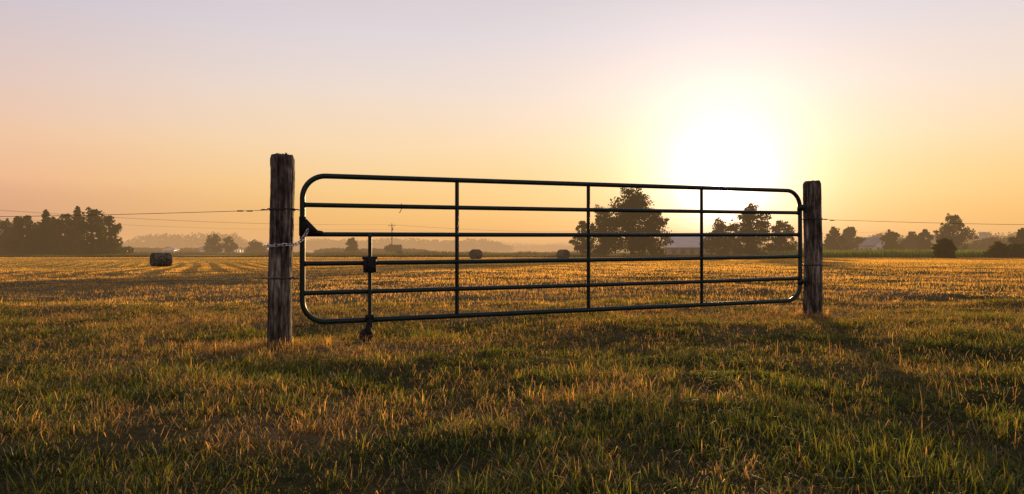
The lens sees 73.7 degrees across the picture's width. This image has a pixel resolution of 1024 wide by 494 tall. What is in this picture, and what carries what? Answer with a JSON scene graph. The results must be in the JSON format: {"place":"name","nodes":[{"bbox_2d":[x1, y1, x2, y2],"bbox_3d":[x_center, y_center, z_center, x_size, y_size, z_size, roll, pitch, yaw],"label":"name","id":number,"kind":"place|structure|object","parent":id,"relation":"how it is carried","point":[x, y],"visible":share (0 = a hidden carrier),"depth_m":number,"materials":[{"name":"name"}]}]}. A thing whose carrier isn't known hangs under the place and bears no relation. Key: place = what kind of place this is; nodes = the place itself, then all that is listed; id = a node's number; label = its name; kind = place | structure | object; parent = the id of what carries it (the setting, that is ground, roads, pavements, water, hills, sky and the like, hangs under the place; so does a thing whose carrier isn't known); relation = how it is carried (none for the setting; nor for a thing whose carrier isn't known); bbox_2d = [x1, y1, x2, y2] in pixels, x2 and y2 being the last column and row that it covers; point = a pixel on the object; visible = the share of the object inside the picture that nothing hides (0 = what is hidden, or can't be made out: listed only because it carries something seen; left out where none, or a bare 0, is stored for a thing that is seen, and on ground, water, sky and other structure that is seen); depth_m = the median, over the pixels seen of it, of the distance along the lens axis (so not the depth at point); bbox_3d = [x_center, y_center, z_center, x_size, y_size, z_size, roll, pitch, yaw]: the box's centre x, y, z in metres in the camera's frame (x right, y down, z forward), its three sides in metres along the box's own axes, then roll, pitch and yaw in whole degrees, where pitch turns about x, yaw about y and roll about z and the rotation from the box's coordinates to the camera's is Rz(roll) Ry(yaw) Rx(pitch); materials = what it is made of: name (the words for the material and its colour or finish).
{"place":"outdoors","nodes":[
{"label":"outdoors","id":0,"kind":"place"},
{"bbox_2d":[126,250,746,254],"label":"roadside verge","id":1,"kind":"structure","parent":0,"point":[358,253],"depth_m":169.53,"materials":[{"name":"green plant"}]},
{"bbox_2d":[0,251,1023,493],"bbox_3d":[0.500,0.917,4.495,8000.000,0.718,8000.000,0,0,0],"label":"hay field ground","id":2,"kind":"structure","parent":0,"point":[142,435],"depth_m":4.07,"materials":[{"name":"plant"}]},
{"bbox_2d":[0,219,22,255],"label":"maple tree","id":3,"kind":"object","parent":2,"relation":"on","point":[6,225],"visible":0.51,"depth_m":124.04,"materials":[{"name":"green plant"}]},
{"bbox_2d":[2,217,24,254],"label":"spruce tree","id":4,"kind":"object","parent":2,"relation":"on","point":[14,230],"visible":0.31,"depth_m":121.44,"materials":[{"name":"green plant"}]},
{"bbox_2d":[2,215,41,254],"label":"maple tree","id":5,"kind":"object","parent":2,"relation":"on","point":[28,239],"visible":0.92,"depth_m":116.89,"materials":[{"name":"green plant"}]},
{"bbox_2d":[32,221,42,254],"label":"maple tree","id":6,"kind":"object","parent":2,"relation":"on","point":[38,224],"visible":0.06,"depth_m":127.33,"materials":[{"name":"green plant"}]},
{"bbox_2d":[33,209,61,255],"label":"spruce tree","id":7,"kind":"object","parent":2,"relation":"on","point":[42,244],"visible":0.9,"depth_m":118.56,"materials":[{"name":"green plant"}]},
{"bbox_2d":[47,216,62,254],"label":"spruce tree","id":8,"kind":"object","parent":2,"relation":"on","point":[52,218],"visible":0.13,"depth_m":123.90,"materials":[{"name":"green plant"}]},
{"bbox_2d":[44,213,81,255],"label":"maple tree","id":9,"kind":"object","parent":2,"relation":"on","point":[63,245],"visible":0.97,"depth_m":119.14,"materials":[{"name":"green plant"}]},
{"bbox_2d":[62,206,88,255],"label":"spruce tree","id":10,"kind":"object","parent":2,"relation":"on","point":[77,211],"visible":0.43,"depth_m":122.88,"materials":[{"name":"green plant"}]},
{"bbox_2d":[72,207,109,254],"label":"maple tree","id":11,"kind":"object","parent":2,"relation":"on","point":[94,219],"visible":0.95,"depth_m":118.02,"materials":[{"name":"green plant"}]},
{"bbox_2d":[95,215,122,255],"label":"maple tree","id":12,"kind":"object","parent":2,"relation":"on","point":[112,244],"visible":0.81,"depth_m":121.36,"materials":[{"name":"green plant"}]},
{"bbox_2d":[149,252,171,266],"bbox_3d":[-27.753,0.999,53.998,1.466,1.211,1.254,0,0,-44],"label":"round hay bale","id":13,"kind":"object","parent":2,"relation":"on","point":[160,259],"visible":0.94,"depth_m":53.60},
{"bbox_2d":[161,246,179,252],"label":"farm shed","id":14,"kind":"structure","parent":2,"relation":"on","point":[173,249],"depth_m":247.72,"materials":[{"name":"white"}]},
{"bbox_2d":[202,234,223,252],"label":"tree","id":15,"kind":"object","parent":2,"relation":"on","point":[212,244],"visible":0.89,"depth_m":189.26,"materials":[{"name":"green plant"}]},
{"bbox_2d":[198,246,244,252],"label":"farm shed","id":16,"kind":"structure","parent":2,"relation":"on","point":[240,249],"depth_m":248.18,"materials":[{"name":"white"}]},
{"bbox_2d":[222,236,237,252],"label":"tree","id":17,"kind":"object","parent":2,"relation":"on","point":[231,243],"visible":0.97,"depth_m":194.52,"materials":[{"name":"green plant"}]},
{"bbox_2d":[245,239,266,252],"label":"tree","id":18,"kind":"object","parent":2,"relation":"on","point":[255,246],"visible":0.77,"depth_m":199.06,"materials":[{"name":"green plant"}]},
{"bbox_2d":[267,153,294,347],"bbox_3d":[-1.891,0.202,5.581,0.224,1.934,0.215,0,0,0],"label":"wooden gate post","id":19,"kind":"object","parent":2,"relation":"on","point":[281,221],"visible":0.77,"depth_m":5.50,"materials":[{"name":"brown wood"}]},
{"bbox_2d":[265,228,308,247],"bbox_3d":[-1.857,-0.073,5.566,0.321,0.160,0.235,0,0,17],"label":"steel chain","id":20,"kind":"object","parent":19,"relation":"attached to","point":[290,245],"visible":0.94,"depth_m":5.53,"materials":[{"name":"metal"}]},
{"bbox_2d":[344,237,359,251],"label":"tree","id":21,"kind":"object","parent":2,"relation":"on","point":[351,243],"visible":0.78,"depth_m":179.07,"materials":[{"name":"green plant"}]},
{"bbox_2d":[0,253,759,256],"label":"field margin weeds","id":22,"kind":"object","parent":2,"relation":"on","point":[366,255],"visible":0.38,"depth_m":104.68,"materials":[{"name":"green plant"}]},
{"bbox_2d":[384,244,402,252],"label":"tree","id":23,"kind":"object","parent":2,"relation":"on","point":[391,248],"visible":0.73,"depth_m":188.90,"materials":[{"name":"green plant"}]},
{"bbox_2d":[469,249,482,258],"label":"round hay bale","id":24,"kind":"object","parent":2,"relation":"on","point":[475,254],"visible":0.9,"depth_m":79.59},
{"bbox_2d":[89,236,1011,254],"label":"hedgerow","id":25,"kind":"object","parent":2,"relation":"on","point":[984,243],"visible":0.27,"depth_m":190.66,"materials":[{"name":"green plant"}]},
{"bbox_2d":[556,249,569,257],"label":"round hay bale","id":26,"kind":"object","parent":2,"relation":"on","point":[563,253],"visible":0.83,"depth_m":79.58},
{"bbox_2d":[119,231,1016,251],"bbox_3d":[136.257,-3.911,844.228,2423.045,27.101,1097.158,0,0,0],"label":"distant woods","id":27,"kind":"object","parent":2,"relation":"on","point":[482,244],"visible":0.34,"depth_m":604.30,"materials":[{"name":"green plant"}]},
{"bbox_2d":[568,220,594,253],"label":"maple tree","id":28,"kind":"object","parent":2,"relation":"on","point":[573,241],"visible":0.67,"depth_m":119.88,"materials":[{"name":"green plant"}]},
{"bbox_2d":[582,204,622,255],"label":"maple tree","id":29,"kind":"object","parent":2,"relation":"on","point":[603,247],"visible":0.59,"depth_m":114.72,"materials":[{"name":"green plant"}]},
{"bbox_2d":[601,188,671,254],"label":"maple tree","id":30,"kind":"object","parent":2,"relation":"on","point":[626,222],"visible":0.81,"depth_m":110.96,"materials":[{"name":"green plant"}]},
{"bbox_2d":[636,208,673,254],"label":"maple tree","id":31,"kind":"object","parent":2,"relation":"on","point":[660,250],"visible":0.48,"depth_m":112.98,"materials":[{"name":"green plant"}]},
{"bbox_2d":[663,237,716,254],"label":"barn","id":32,"kind":"structure","parent":2,"relation":"on","point":[685,245],"depth_m":137.40,"materials":[{"name":"grey metal"}]},
{"bbox_2d":[672,249,716,253],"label":"windows","id":33,"kind":"structure","parent":32,"relation":"in","point":[673,250],"depth_m":137.22,"materials":[{"name":"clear glass"}]},
{"bbox_2d":[699,217,731,254],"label":"ash tree","id":34,"kind":"object","parent":2,"relation":"on","point":[712,244],"visible":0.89,"depth_m":121.62,"materials":[{"name":"green plant"}]},
{"bbox_2d":[720,224,748,254],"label":"ash tree","id":35,"kind":"object","parent":2,"relation":"on","point":[734,243],"visible":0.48,"depth_m":122.93,"materials":[{"name":"green plant"}]},
{"bbox_2d":[729,203,772,254],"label":"ash tree","id":36,"kind":"object","parent":2,"relation":"on","point":[752,244],"visible":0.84,"depth_m":117.24,"materials":[{"name":"green plant"}]},
{"bbox_2d":[762,220,797,252],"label":"ash tree","id":37,"kind":"object","parent":2,"relation":"on","point":[781,243],"visible":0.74,"depth_m":119.68,"materials":[{"name":"green plant"}]},
{"bbox_2d":[802,180,822,316],"bbox_3d":[3.392,0.190,7.698,0.223,1.878,0.206,0,0,0],"label":"wooden gate post","id":38,"kind":"object","parent":2,"relation":"on","point":[813,254],"visible":0.77,"depth_m":7.62,"materials":[{"name":"brown wood"}]},
{"bbox_2d":[299,173,806,341],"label":"tube farm gate","id":39,"kind":"structure","parent":38,"relation":"attached to","point":[369,263],"depth_m":6.35,"materials":[{"name":"green metal"}]},
{"bbox_2d":[823,226,850,250],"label":"oak tree","id":40,"kind":"object","parent":2,"relation":"on","point":[831,243],"visible":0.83,"depth_m":148.88,"materials":[{"name":"green plant"}]},
{"bbox_2d":[841,226,865,250],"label":"oak tree","id":41,"kind":"object","parent":2,"relation":"on","point":[850,231],"visible":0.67,"depth_m":159.29,"materials":[{"name":"green plant"}]},
{"bbox_2d":[854,237,884,250],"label":"farmhouse","id":42,"kind":"object","parent":2,"relation":"on","point":[871,243],"visible":0.45,"depth_m":162.86,"materials":[{"name":"white"}]},
{"bbox_2d":[857,241,882,250],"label":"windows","id":43,"kind":"structure","parent":42,"relation":"in","point":[881,241],"depth_m":162.70,"materials":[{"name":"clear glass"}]},
{"bbox_2d":[880,229,904,250],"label":"oak tree","id":44,"kind":"object","parent":2,"relation":"on","point":[889,238],"visible":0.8,"depth_m":149.01,"materials":[{"name":"green plant"}]},
{"bbox_2d":[900,231,917,249],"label":"oak tree","id":45,"kind":"object","parent":2,"relation":"on","point":[909,242],"visible":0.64,"depth_m":157.52,"materials":[{"name":"green plant"}]},
{"bbox_2d":[912,229,933,249],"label":"oak tree","id":46,"kind":"object","parent":2,"relation":"on","point":[921,240],"visible":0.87,"depth_m":149.56,"materials":[{"name":"green plant"}]},
{"bbox_2d":[931,238,956,257],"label":"round shrub","id":47,"kind":"object","parent":2,"relation":"on","point":[944,247],"visible":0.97,"depth_m":91.33,"materials":[{"name":"green plant"}]},
{"bbox_2d":[933,213,978,249],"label":"oak tree","id":48,"kind":"object","parent":2,"relation":"on","point":[948,231],"visible":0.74,"depth_m":139.20,"materials":[{"name":"green plant"}]},
{"bbox_2d":[978,232,988,241],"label":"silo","id":49,"kind":"object","parent":2,"relation":"on","point":[981,235],"visible":0.39,"depth_m":238.97,"materials":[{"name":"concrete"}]},
{"bbox_2d":[982,241,1011,257],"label":"round shrub","id":50,"kind":"object","parent":2,"relation":"on","point":[998,249],"visible":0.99,"depth_m":94.44,"materials":[{"name":"green plant"}]},
{"bbox_2d":[1006,243,1023,257],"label":"round shrub","id":51,"kind":"object","parent":2,"relation":"on","point":[1017,251],"visible":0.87,"depth_m":95.41,"materials":[{"name":"green plant"}]},
{"bbox_2d":[1007,228,1023,246],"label":"oak tree","id":52,"kind":"object","parent":2,"relation":"on","point":[1019,238],"visible":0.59,"depth_m":119.81,"materials":[{"name":"green plant"}]},
{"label":"utility pole","id":53,"kind":"object","parent":2,"relation":"on","visible":0},
{"bbox_2d":[5,210,874,237],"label":"power lines","id":54,"kind":"object","parent":53,"relation":"attached to","point":[330,224],"visible":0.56,"depth_m":168.13,"materials":[{"name":"black metal"}]},
{"bbox_3d":[9.596,0.269,8.400,0.174,1.774,0.176,0,0,0],"label":"wooden fence post","id":55,"kind":"object","parent":2,"relation":"on","visible":0},
{"bbox_2d":[0,208,1023,283],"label":"wire fence","id":56,"kind":"object","parent":55,"relation":"attached to","point":[293,277],"visible":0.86,"depth_m":5.66,"materials":[{"name":"grey metal"}]},
{"bbox_2d":[0,0,1023,244],"label":"sky","id":57,"kind":"structure","parent":0,"point":[903,112],"materials":[{"name":"orange"}]},
{"bbox_2d":[753,248,986,257],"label":"crop field","id":58,"kind":"structure","parent":0,"point":[918,253],"depth_m":99.47,"materials":[{"name":"green plant"}]}
]}

